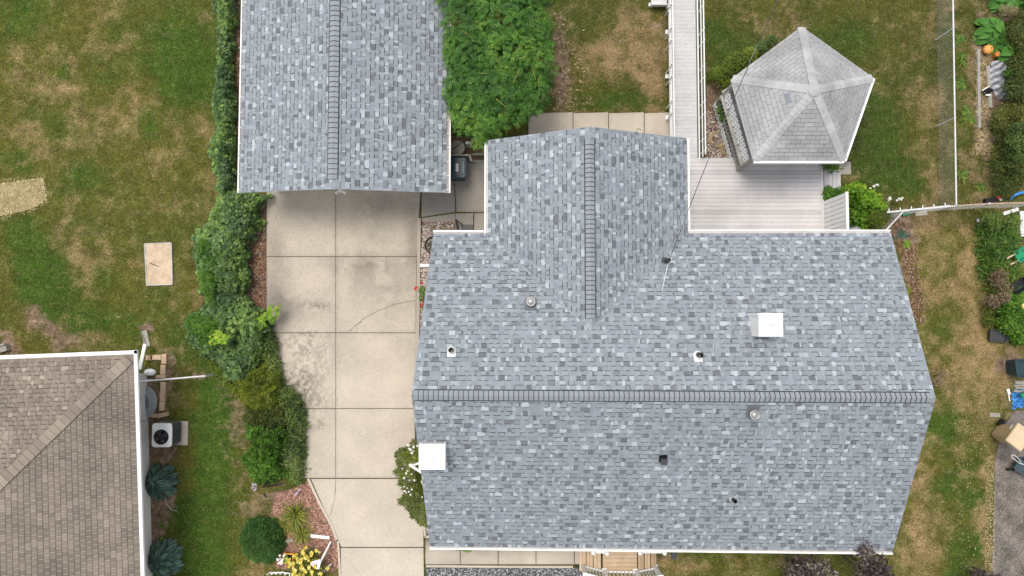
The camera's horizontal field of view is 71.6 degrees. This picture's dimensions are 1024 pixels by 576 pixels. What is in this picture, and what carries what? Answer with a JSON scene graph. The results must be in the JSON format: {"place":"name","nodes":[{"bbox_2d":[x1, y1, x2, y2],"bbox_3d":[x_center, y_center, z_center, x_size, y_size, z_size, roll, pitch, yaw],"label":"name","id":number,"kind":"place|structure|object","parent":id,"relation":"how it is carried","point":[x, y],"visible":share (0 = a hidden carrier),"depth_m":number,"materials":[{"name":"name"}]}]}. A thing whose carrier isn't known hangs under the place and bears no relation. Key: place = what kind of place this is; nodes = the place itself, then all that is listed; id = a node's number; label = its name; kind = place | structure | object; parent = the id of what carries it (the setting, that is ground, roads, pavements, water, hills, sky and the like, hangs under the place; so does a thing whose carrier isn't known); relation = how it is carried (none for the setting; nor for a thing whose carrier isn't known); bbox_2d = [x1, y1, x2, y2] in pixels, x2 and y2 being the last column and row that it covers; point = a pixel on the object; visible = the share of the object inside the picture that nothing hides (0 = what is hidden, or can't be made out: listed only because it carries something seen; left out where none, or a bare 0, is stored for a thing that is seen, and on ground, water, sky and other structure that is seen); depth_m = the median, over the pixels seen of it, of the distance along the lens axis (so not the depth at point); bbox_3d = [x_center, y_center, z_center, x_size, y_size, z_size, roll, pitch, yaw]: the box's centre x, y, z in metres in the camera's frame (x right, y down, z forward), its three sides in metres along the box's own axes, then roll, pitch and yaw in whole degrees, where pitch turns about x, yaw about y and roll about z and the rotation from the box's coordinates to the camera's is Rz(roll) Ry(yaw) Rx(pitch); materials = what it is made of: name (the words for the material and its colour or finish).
{"place":"outdoors","nodes":[
{"label":"outdoors","id":0,"kind":"place"},
{"bbox_2d":[266,190,423,575],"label":"driveway","id":1,"kind":"structure","parent":0,"point":[340,370],"depth_m":24.68,"materials":[{"name":"concrete"}]},
{"bbox_2d":[422,213,483,229],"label":"side path","id":2,"kind":"structure","parent":0,"point":[465,218],"depth_m":24.91,"materials":[{"name":"concrete"}]},
{"bbox_2d":[425,533,578,563],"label":"front path","id":3,"kind":"structure","parent":0,"point":[491,557],"depth_m":24.29,"materials":[{"name":"concrete"}]},
{"bbox_2d":[426,567,581,575],"bbox_3d":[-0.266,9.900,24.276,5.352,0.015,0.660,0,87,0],"label":"gravel","id":4,"kind":"structure","parent":0,"point":[525,571],"depth_m":24.29,"materials":[{"name":"grey gravel"}]},
{"bbox_2d":[0,0,1023,575],"bbox_3d":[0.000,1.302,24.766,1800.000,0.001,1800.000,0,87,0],"label":"ground","id":5,"kind":"structure","parent":0,"point":[36,318],"depth_m":25.02,"materials":[{"name":"green plant"}]},
{"bbox_2d":[0,179,46,215],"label":"straw patch","id":6,"kind":"object","parent":5,"relation":"on","point":[4,188],"visible":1,"depth_m":25.00,"materials":[{"name":"beige plant"}]},
{"bbox_2d":[0,178,46,215],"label":"straw blades","id":7,"kind":"object","parent":6,"relation":"on","point":[6,200],"visible":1,"depth_m":24.98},
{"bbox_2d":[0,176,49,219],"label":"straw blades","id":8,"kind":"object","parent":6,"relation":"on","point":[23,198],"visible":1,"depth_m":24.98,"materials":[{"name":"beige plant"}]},
{"bbox_2d":[0,350,152,575],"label":"neighbour house","id":9,"kind":"structure","parent":5,"relation":"on","point":[74,463],"depth_m":21.76,"materials":[{"name":"beige"}]},
{"bbox_2d":[145,386,156,418],"bbox_3d":[-12.494,3.951,24.471,0.480,0.170,1.169,0,87,0],"label":"window well","id":10,"kind":"object","parent":9,"relation":"attached to","point":[150,401],"depth_m":24.47,"materials":[{"name":"grey plastic"}]},
{"bbox_2d":[144,242,173,285],"bbox_3d":[-12.362,-0.836,24.842,0.967,0.073,1.504,-3,87,0],"label":"sandbox","id":11,"kind":"object","parent":5,"relation":"on","point":[160,255],"visible":1,"depth_m":24.82,"materials":[{"name":"beige sand"}]},
{"bbox_2d":[145,463,179,500],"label":"hosta","id":12,"kind":"object","parent":5,"relation":"on","point":[156,487],"visible":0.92,"depth_m":24.17,"materials":[{"name":"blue plant"}]},
{"bbox_2d":[148,537,184,575],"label":"hosta","id":13,"kind":"object","parent":5,"relation":"on","point":[161,556],"visible":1,"depth_m":24.04,"materials":[{"name":"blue plant"}]},
{"bbox_2d":[160,421,188,444],"bbox_3d":[-11.690,5.015,24.541,0.980,0.060,0.820,0,87,0],"label":"pad","id":14,"kind":"object","parent":5,"relation":"on","point":[184,431],"visible":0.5,"depth_m":24.51,"materials":[{"name":"concrete"}]},
{"bbox_2d":[152,421,180,446],"bbox_3d":[-11.728,4.952,24.111,0.674,0.724,0.799,0,87,0],"label":"air conditioner","id":15,"kind":"object","parent":14,"relation":"on","point":[166,433],"visible":1,"depth_m":23.80,"materials":[{"name":"metal"}]},
{"bbox_2d":[139,373,217,381],"bbox_3d":[-11.377,3.059,24.158,2.328,1.030,0.064,-5,87,0],"label":"fence","id":16,"kind":"object","parent":5,"relation":"on","point":[148,380],"visible":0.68,"depth_m":23.65,"materials":[{"name":"metal"}]},
{"bbox_2d":[183,310,223,351],"bbox_3d":[-10.494,1.518,23.853,1.774,1.848,1.722,0,87,0],"label":"shrub","id":17,"kind":"object","parent":5,"relation":"on","point":[205,324],"visible":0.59,"depth_m":23.62,"materials":[{"name":"green plant"}]},
{"bbox_2d":[195,235,221,307],"bbox_3d":[-10.384,-0.616,24.140,1.445,1.502,2.972,0,87,0],"label":"shrub","id":18,"kind":"object","parent":5,"relation":"on","point":[209,279],"visible":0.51,"depth_m":23.87,"materials":[{"name":"green plant"}]},
{"bbox_2d":[207,0,238,196],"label":"vine hedge","id":19,"kind":"object","parent":5,"relation":"on","point":[222,155],"visible":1,"depth_m":24.69,"materials":[{"name":"green plant"}]},
{"bbox_2d":[204,355,242,397],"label":"shrub","id":20,"kind":"object","parent":5,"relation":"on","point":[214,366],"visible":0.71,"depth_m":24.34,"materials":[{"name":"green plant"}]},
{"bbox_2d":[184,188,274,383],"bbox_3d":[-9.790,-0.130,24.115,3.178,1.502,6.942,0,87,0],"label":"vine hedge","id":21,"kind":"object","parent":5,"relation":"on","point":[232,362],"visible":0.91,"depth_m":23.96,"materials":[{"name":"green plant"}]},
{"bbox_2d":[209,329,229,345],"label":"lime vine","id":22,"kind":"object","parent":21,"relation":"attached to","point":[217,335],"visible":1,"depth_m":23.24,"materials":[{"name":"green plant"}]},
{"bbox_2d":[255,305,281,330],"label":"lime vine","id":23,"kind":"object","parent":21,"relation":"attached to","point":[261,318],"visible":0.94,"depth_m":23.87,"materials":[{"name":"green plant"}]},
{"bbox_2d":[233,0,240,187],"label":"leaf litter","id":24,"kind":"object","parent":5,"relation":"on","point":[235,62],"visible":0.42,"depth_m":25.21,"materials":[{"name":"brown plant"}]},
{"bbox_2d":[246,203,266,380],"bbox_3d":[-8.928,0.014,24.822,1.070,0.004,6.632,-5,87,0],"label":"mulch bed","id":25,"kind":"object","parent":5,"relation":"on","point":[256,266],"visible":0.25,"depth_m":24.86,"materials":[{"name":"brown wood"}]},
{"bbox_2d":[234,362,282,410],"bbox_3d":[-8.797,3.388,23.998,1.859,1.365,1.737,0,87,0],"label":"spirea","id":26,"kind":"object","parent":5,"relation":"on","point":[264,386],"visible":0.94,"depth_m":23.95,"materials":[{"name":"green plant"}]},
{"bbox_2d":[238,515,286,564],"bbox_3d":[-8.533,8.577,23.803,1.689,1.209,1.718,0,87,0],"label":"boxwood","id":27,"kind":"object","parent":5,"relation":"on","point":[267,543],"visible":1,"depth_m":23.95,"materials":[{"name":"green plant"}]},
{"bbox_2d":[239,422,292,486],"bbox_3d":[-8.406,5.652,23.929,1.963,1.274,2.253,0,87,0],"label":"shrub","id":28,"kind":"object","parent":5,"relation":"on","point":[271,464],"visible":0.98,"depth_m":23.97,"materials":[{"name":"green plant"}]},
{"bbox_2d":[240,402,292,430],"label":"shrub","id":29,"kind":"object","parent":5,"relation":"on","point":[270,418],"visible":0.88,"depth_m":24.14,"materials":[{"name":"green plant"}]},
{"bbox_2d":[259,328,310,485],"bbox_3d":[-7.820,3.941,24.229,1.595,1.055,5.807,-10,87,-1],"label":"juniper","id":30,"kind":"object","parent":5,"relation":"on","point":[293,400],"visible":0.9,"depth_m":24.18,"materials":[{"name":"green plant"}]},
{"bbox_2d":[267,481,338,574],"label":"mulch bed","id":31,"kind":"object","parent":5,"relation":"on","point":[272,496],"visible":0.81,"depth_m":24.40,"materials":[{"name":"brown wood"}]},
{"bbox_2d":[277,498,316,532],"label":"daylily","id":32,"kind":"object","parent":31,"relation":"on","point":[294,517],"visible":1,"depth_m":24.24,"materials":[{"name":"green plant"}]},
{"bbox_2d":[284,521,315,546],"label":"daylily","id":33,"kind":"object","parent":31,"relation":"on","point":[301,532],"visible":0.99,"depth_m":24.26,"materials":[{"name":"green plant"}]},
{"bbox_2d":[287,545,328,575],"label":"yellow flowers","id":34,"kind":"object","parent":31,"relation":"on","point":[306,568],"visible":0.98,"depth_m":23.72,"materials":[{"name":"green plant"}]},
{"bbox_2d":[307,478,337,539],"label":"kerb","id":35,"kind":"structure","parent":5,"relation":"on","point":[321,506],"depth_m":24.36,"materials":[{"name":"concrete"}]},
{"bbox_2d":[237,0,450,194],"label":"garage","id":36,"kind":"structure","parent":5,"relation":"on","point":[340,95],"depth_m":22.18,"materials":[{"name":"grey"}]},
{"bbox_2d":[393,438,427,527],"bbox_3d":[-3.357,6.639,23.739,1.521,1.542,3.077,0,87,0],"label":"flowering shrub","id":37,"kind":"object","parent":5,"relation":"on","point":[401,475],"visible":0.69,"depth_m":23.85,"materials":[{"name":"green plant"}]},
{"bbox_2d":[415,218,420,365],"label":"kerb","id":38,"kind":"structure","parent":5,"relation":"on","point":[418,281],"depth_m":24.75,"materials":[{"name":"concrete"}]},
{"bbox_2d":[419,222,454,335],"bbox_3d":[-2.621,0.321,24.789,1.239,0.004,5.292,0,87,0],"label":"gravel bed","id":39,"kind":"object","parent":5,"relation":"on","point":[451,225],"visible":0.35,"depth_m":24.90,"materials":[{"name":"beige gravel"}]},
{"bbox_2d":[422,156,484,216],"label":"side yard","id":40,"kind":"structure","parent":5,"relation":"on","point":[468,192],"depth_m":24.95,"materials":[{"name":"concrete"}]},
{"bbox_2d":[451,157,466,180],"bbox_3d":[-1.905,-4.035,24.527,0.743,1.038,0.804,0,87,0],"label":"trash bin","id":41,"kind":"object","parent":40,"relation":"on","point":[458,168],"visible":0.84,"depth_m":24.04,"materials":[{"name":"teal plastic"}]},
{"bbox_2d":[451,136,492,160],"bbox_3d":[-1.414,-4.928,25.083,1.510,0.004,0.896,0,87,0],"label":"soil strip","id":42,"kind":"object","parent":5,"relation":"on","point":[469,150],"visible":0.29,"depth_m":25.08,"materials":[{"name":"brown soil"}]},
{"bbox_2d":[451,140,464,156],"bbox_3d":[-1.879,-4.779,24.666,0.520,0.838,0.520,0,87,0],"label":"barrel","id":43,"kind":"object","parent":42,"relation":"on","point":[457,146],"visible":0.78,"depth_m":24.28,"materials":[{"name":"grey plastic"}]},
{"bbox_2d":[435,0,559,153],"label":"tree","id":44,"kind":"object","parent":5,"relation":"on","point":[495,67],"visible":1,"depth_m":21.90,"materials":[{"name":"green plant"}]},
{"bbox_2d":[426,564,572,567],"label":"kerb","id":45,"kind":"structure","parent":5,"relation":"on","point":[506,566],"depth_m":24.25,"materials":[{"name":"concrete"}]},
{"bbox_2d":[550,16,590,111],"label":"fallen leaves","id":46,"kind":"object","parent":5,"relation":"on","point":[569,70],"visible":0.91,"depth_m":25.20,"materials":[{"name":"plant"}]},
{"bbox_2d":[579,551,655,570],"bbox_3d":[3.613,8.955,24.085,2.623,0.545,1.390,0,87,0],"label":"porch","id":47,"kind":"object","parent":5,"relation":"on","point":[619,561],"visible":0.34,"depth_m":23.82,"materials":[{"name":"brown wood"}]},
{"bbox_2d":[581,563,663,575],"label":"railing","id":48,"kind":"object","parent":47,"relation":"on","point":[635,571],"visible":1,"depth_m":23.61,"materials":[{"name":"white paint"}]},
{"bbox_2d":[409,127,935,554],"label":"house","id":49,"kind":"structure","parent":5,"relation":"on","point":[596,369],"depth_m":20.67,"materials":[{"name":"grey"}]},
{"bbox_2d":[670,0,777,257],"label":"service cable","id":50,"kind":"object","parent":49,"relation":"attached to","point":[723,123],"visible":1,"depth_m":19.95,"materials":[{"name":"grey plastic"}]},
{"bbox_2d":[648,0,706,158],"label":"ramp","id":51,"kind":"structure","parent":5,"relation":"on","point":[680,33],"depth_m":24.85,"materials":[{"name":"grey wood"}]},
{"bbox_2d":[705,81,732,157],"bbox_3d":[7.738,-5.952,25.135,1.846,0.004,2.872,0,87,0],"label":"mulch bed","id":52,"kind":"object","parent":5,"relation":"on","point":[707,98],"visible":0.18,"depth_m":25.14,"materials":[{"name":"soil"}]},
{"bbox_2d":[708,47,758,90],"bbox_3d":[7.731,-7.662,24.689,1.852,1.135,1.017,-42,88,-2],"label":"shrub","id":53,"kind":"object","parent":5,"relation":"on","point":[734,60],"visible":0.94,"depth_m":24.37,"materials":[{"name":"green plant"}]},
{"bbox_2d":[689,158,823,229],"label":"deck","id":54,"kind":"structure","parent":5,"relation":"on","point":[750,196],"depth_m":24.58,"materials":[{"name":"grey wood"}]},
{"bbox_2d":[822,185,845,204],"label":"plant","id":55,"kind":"object","parent":54,"relation":"on","point":[830,192],"visible":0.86,"depth_m":24.45,"materials":[{"name":"green plant"}]},
{"bbox_2d":[824,192,848,229],"bbox_3d":[10.809,-2.364,23.698,0.090,1.658,1.400,0,87,0],"label":"privacy screen","id":56,"kind":"object","parent":54,"relation":"on","point":[843,201],"visible":0.8,"depth_m":23.52,"materials":[{"name":"white paint"}]},
{"bbox_2d":[748,34,778,57],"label":"shrub","id":57,"kind":"object","parent":5,"relation":"on","point":[769,40],"visible":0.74,"depth_m":24.59,"materials":[{"name":"green plant"}]},
{"bbox_2d":[712,27,874,170],"bbox_3d":[9.264,-6.114,23.258,4.591,3.790,4.402,0,87,0],"label":"gazebo","id":58,"kind":"object","parent":5,"relation":"on","point":[802,95],"visible":0.99,"depth_m":22.24,"materials":[{"name":"grey"}]},
{"bbox_2d":[781,554,838,575],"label":"purple shrub","id":59,"kind":"object","parent":5,"relation":"on","point":[804,569],"visible":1,"depth_m":22.85,"materials":[{"name":"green plant"}]},
{"bbox_2d":[823,169,840,188],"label":"steps","id":60,"kind":"structure","parent":5,"relation":"on","point":[833,179],"depth_m":24.87,"materials":[{"name":"grey"}]},
{"bbox_2d":[847,103,869,160],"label":"shrub","id":61,"kind":"object","parent":5,"relation":"on","point":[859,134],"visible":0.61,"depth_m":24.42,"materials":[{"name":"green plant"}]},
{"bbox_2d":[840,180,887,229],"bbox_3d":[12.197,-2.777,24.500,1.752,1.246,1.919,24,87,1],"label":"leafy plant","id":62,"kind":"object","parent":5,"relation":"on","point":[868,200],"visible":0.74,"depth_m":24.45,"materials":[{"name":"green plant"}]},
{"bbox_2d":[841,540,894,575],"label":"purple shrub","id":63,"kind":"object","parent":5,"relation":"on","point":[873,566],"visible":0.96,"depth_m":21.53,"materials":[{"name":"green plant"}]},
{"bbox_2d":[866,209,892,229],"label":"shrub","id":64,"kind":"object","parent":5,"relation":"on","point":[876,219],"visible":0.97,"depth_m":24.32,"materials":[{"name":"green plant"}]},
{"bbox_2d":[886,217,924,322],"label":"leaf litter","id":65,"kind":"object","parent":5,"relation":"on","point":[912,276],"visible":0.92,"depth_m":24.85,"materials":[{"name":"brown plant"}]},
{"bbox_2d":[876,0,949,217],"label":"clothesline","id":66,"kind":"object","parent":5,"relation":"on","point":[907,210],"visible":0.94,"depth_m":23.35,"materials":[{"name":"metal"}]},
{"bbox_2d":[880,205,955,229],"bbox_3d":[13.738,-2.529,24.442,2.618,1.050,0.495,-19,87,-1],"label":"chain link fence","id":67,"kind":"object","parent":5,"relation":"on","point":[899,215],"visible":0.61,"depth_m":23.97,"materials":[{"name":"metal"}]},
{"bbox_2d":[935,0,956,205],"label":"chain link fence","id":68,"kind":"object","parent":5,"relation":"on","point":[953,86],"visible":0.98,"depth_m":24.27,"materials":[{"name":"metal"}]},
{"bbox_2d":[976,49,980,127],"bbox_3d":[16.551,-7.079,25.177,0.100,0.060,2.846,1,87,0],"label":"board","id":69,"kind":"object","parent":5,"relation":"on","point":[978,88],"visible":1,"depth_m":25.15,"materials":[{"name":"grey wood"}]},
{"bbox_2d":[938,202,1023,210],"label":"fence","id":70,"kind":"object","parent":5,"relation":"on","point":[989,204],"visible":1,"depth_m":24.22,"materials":[{"name":"metal"}]},
{"bbox_2d":[975,44,990,154],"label":"leaf litter","id":71,"kind":"object","parent":5,"relation":"on","point":[986,127],"visible":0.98,"depth_m":25.13,"materials":[{"name":"plant"}]},
{"bbox_2d":[965,565,1000,575],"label":"purple shrub","id":72,"kind":"object","parent":5,"relation":"on","point":[979,571],"visible":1,"depth_m":23.50,"materials":[{"name":"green plant"}]},
{"bbox_2d":[972,17,1005,48],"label":"squash plant","id":73,"kind":"object","parent":5,"relation":"on","point":[981,35],"visible":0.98,"depth_m":24.99,"materials":[{"name":"green plant"}]},
{"bbox_2d":[985,65,992,107],"bbox_3d":[16.925,-7.144,25.185,0.130,0.050,1.520,-2,87,0],"label":"board","id":74,"kind":"object","parent":5,"relation":"on","point":[990,104],"visible":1,"depth_m":25.17,"materials":[{"name":"grey wood"}]},
{"bbox_2d":[980,304,998,327],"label":"garden plant","id":75,"kind":"object","parent":5,"relation":"on","point":[989,318],"visible":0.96,"depth_m":24.45,"materials":[{"name":"green plant"}]},
{"bbox_2d":[984,456,995,573],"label":"fallen leaves","id":76,"kind":"object","parent":5,"relation":"on","point":[990,517],"visible":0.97,"depth_m":24.39,"materials":[{"name":"plant"}]},
{"bbox_2d":[971,208,1023,301],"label":"garden plant","id":77,"kind":"object","parent":5,"relation":"on","point":[996,259],"visible":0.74,"depth_m":24.60,"materials":[{"name":"green plant"}]},
{"bbox_2d":[982,267,1014,310],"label":"garden plant","id":78,"kind":"object","parent":5,"relation":"on","point":[995,302],"visible":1,"depth_m":24.18,"materials":[{"name":"brown plant"}]},
{"bbox_2d":[977,210,1019,232],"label":"garden plant","id":79,"kind":"object","parent":5,"relation":"on","point":[990,218],"visible":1,"depth_m":24.45,"materials":[{"name":"green plant"}]},
{"bbox_2d":[988,329,1008,342],"bbox_3d":[16.843,1.664,24.637,0.645,0.220,0.437,6,87,0],"label":"planter tray","id":80,"kind":"object","parent":5,"relation":"on","point":[994,335],"visible":0.98,"depth_m":24.64,"materials":[{"name":"grey plastic"}]},
{"bbox_2d":[990,61,1008,99],"bbox_3d":[17.358,-7.362,25.029,0.799,0.365,1.360,0,87,0],"label":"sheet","id":81,"kind":"object","parent":5,"relation":"on","point":[996,79],"visible":0.58,"depth_m":25.06,"materials":[{"name":"silver plastic"}]},
{"bbox_2d":[988,0,1018,17],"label":"squash plant","id":82,"kind":"object","parent":5,"relation":"on","point":[994,5],"visible":0.72,"depth_m":25.11,"materials":[{"name":"green plant"}]},
{"bbox_2d":[984,166,1023,200],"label":"garden plant","id":83,"kind":"object","parent":5,"relation":"on","point":[1009,190],"visible":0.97,"depth_m":24.60,"materials":[{"name":"green plant"}]},
{"bbox_2d":[987,105,1023,190],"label":"garden plant","id":84,"kind":"object","parent":5,"relation":"on","point":[996,165],"visible":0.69,"depth_m":24.75,"materials":[{"name":"green plant"}]},
{"bbox_2d":[988,99,1023,131],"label":"garden plant","id":85,"kind":"object","parent":5,"relation":"on","point":[1007,114],"visible":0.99,"depth_m":24.51,"materials":[{"name":"green plant"}]},
{"bbox_2d":[991,39,1020,64],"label":"squash plant","id":86,"kind":"object","parent":5,"relation":"on","point":[1005,50],"visible":0.63,"depth_m":24.96,"materials":[{"name":"green plant"}]},
{"bbox_2d":[996,4,1019,18],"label":"garden plant","id":87,"kind":"object","parent":5,"relation":"on","point":[1007,8],"visible":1,"depth_m":24.78,"materials":[{"name":"plant"}]},
{"bbox_2d":[992,411,1023,575],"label":"asphalt drive","id":88,"kind":"structure","parent":5,"relation":"on","point":[1003,527],"depth_m":24.41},
{"bbox_2d":[991,420,1023,450],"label":"wheeled bin","id":89,"kind":"object","parent":88,"relation":"on","point":[1009,434],"visible":1,"depth_m":23.56,"materials":[{"name":"beige plastic"}]},
{"bbox_2d":[1006,455,1023,474],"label":"cart","id":90,"kind":"object","parent":88,"relation":"on","point":[1018,465],"visible":1,"depth_m":24.30,"materials":[{"name":"teal plastic"}]},
{"bbox_2d":[993,291,1023,346],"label":"garden plant","id":91,"kind":"object","parent":5,"relation":"on","point":[1010,323],"visible":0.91,"depth_m":24.19,"materials":[{"name":"green plant"}]},
{"bbox_2d":[1000,52,1023,105],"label":"garden plant","id":92,"kind":"object","parent":5,"relation":"on","point":[1018,67],"visible":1,"depth_m":24.40,"materials":[{"name":"green plant"}]},
{"bbox_2d":[1001,120,1023,166],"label":"garden plant","id":93,"kind":"object","parent":5,"relation":"on","point":[1019,145],"visible":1,"depth_m":24.25,"materials":[{"name":"green plant"}]},
{"bbox_2d":[1002,17,1023,55],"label":"garden plant","id":94,"kind":"object","parent":5,"relation":"on","point":[1019,42],"visible":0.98,"depth_m":24.52,"materials":[{"name":"green plant"}]},
{"bbox_2d":[1004,8,1023,110],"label":"garden plant","id":95,"kind":"object","parent":5,"relation":"on","point":[1015,21],"visible":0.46,"depth_m":24.95,"materials":[{"name":"green plant"}]},
{"bbox_2d":[1005,359,1023,377],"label":"bin","id":96,"kind":"object","parent":5,"relation":"on","point":[1014,367],"visible":1,"depth_m":24.22,"materials":[{"name":"teal plastic"}]},
{"bbox_2d":[1010,277,1023,293],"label":"tub","id":97,"kind":"object","parent":5,"relation":"on","point":[1019,282],"visible":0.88,"depth_m":24.66,"materials":[{"name":"black plastic"}]},
{"bbox_2d":[1011,389,1023,409],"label":"blue tarp","id":98,"kind":"object","parent":5,"relation":"on","point":[1018,401],"visible":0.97,"depth_m":24.60,"materials":[{"name":"blue plastic"}]},
{"bbox_2d":[528,112,669,135],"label":"path","id":99,"kind":"structure","parent":0,"point":[654,123],"depth_m":25.09,"materials":[{"name":"concrete"}]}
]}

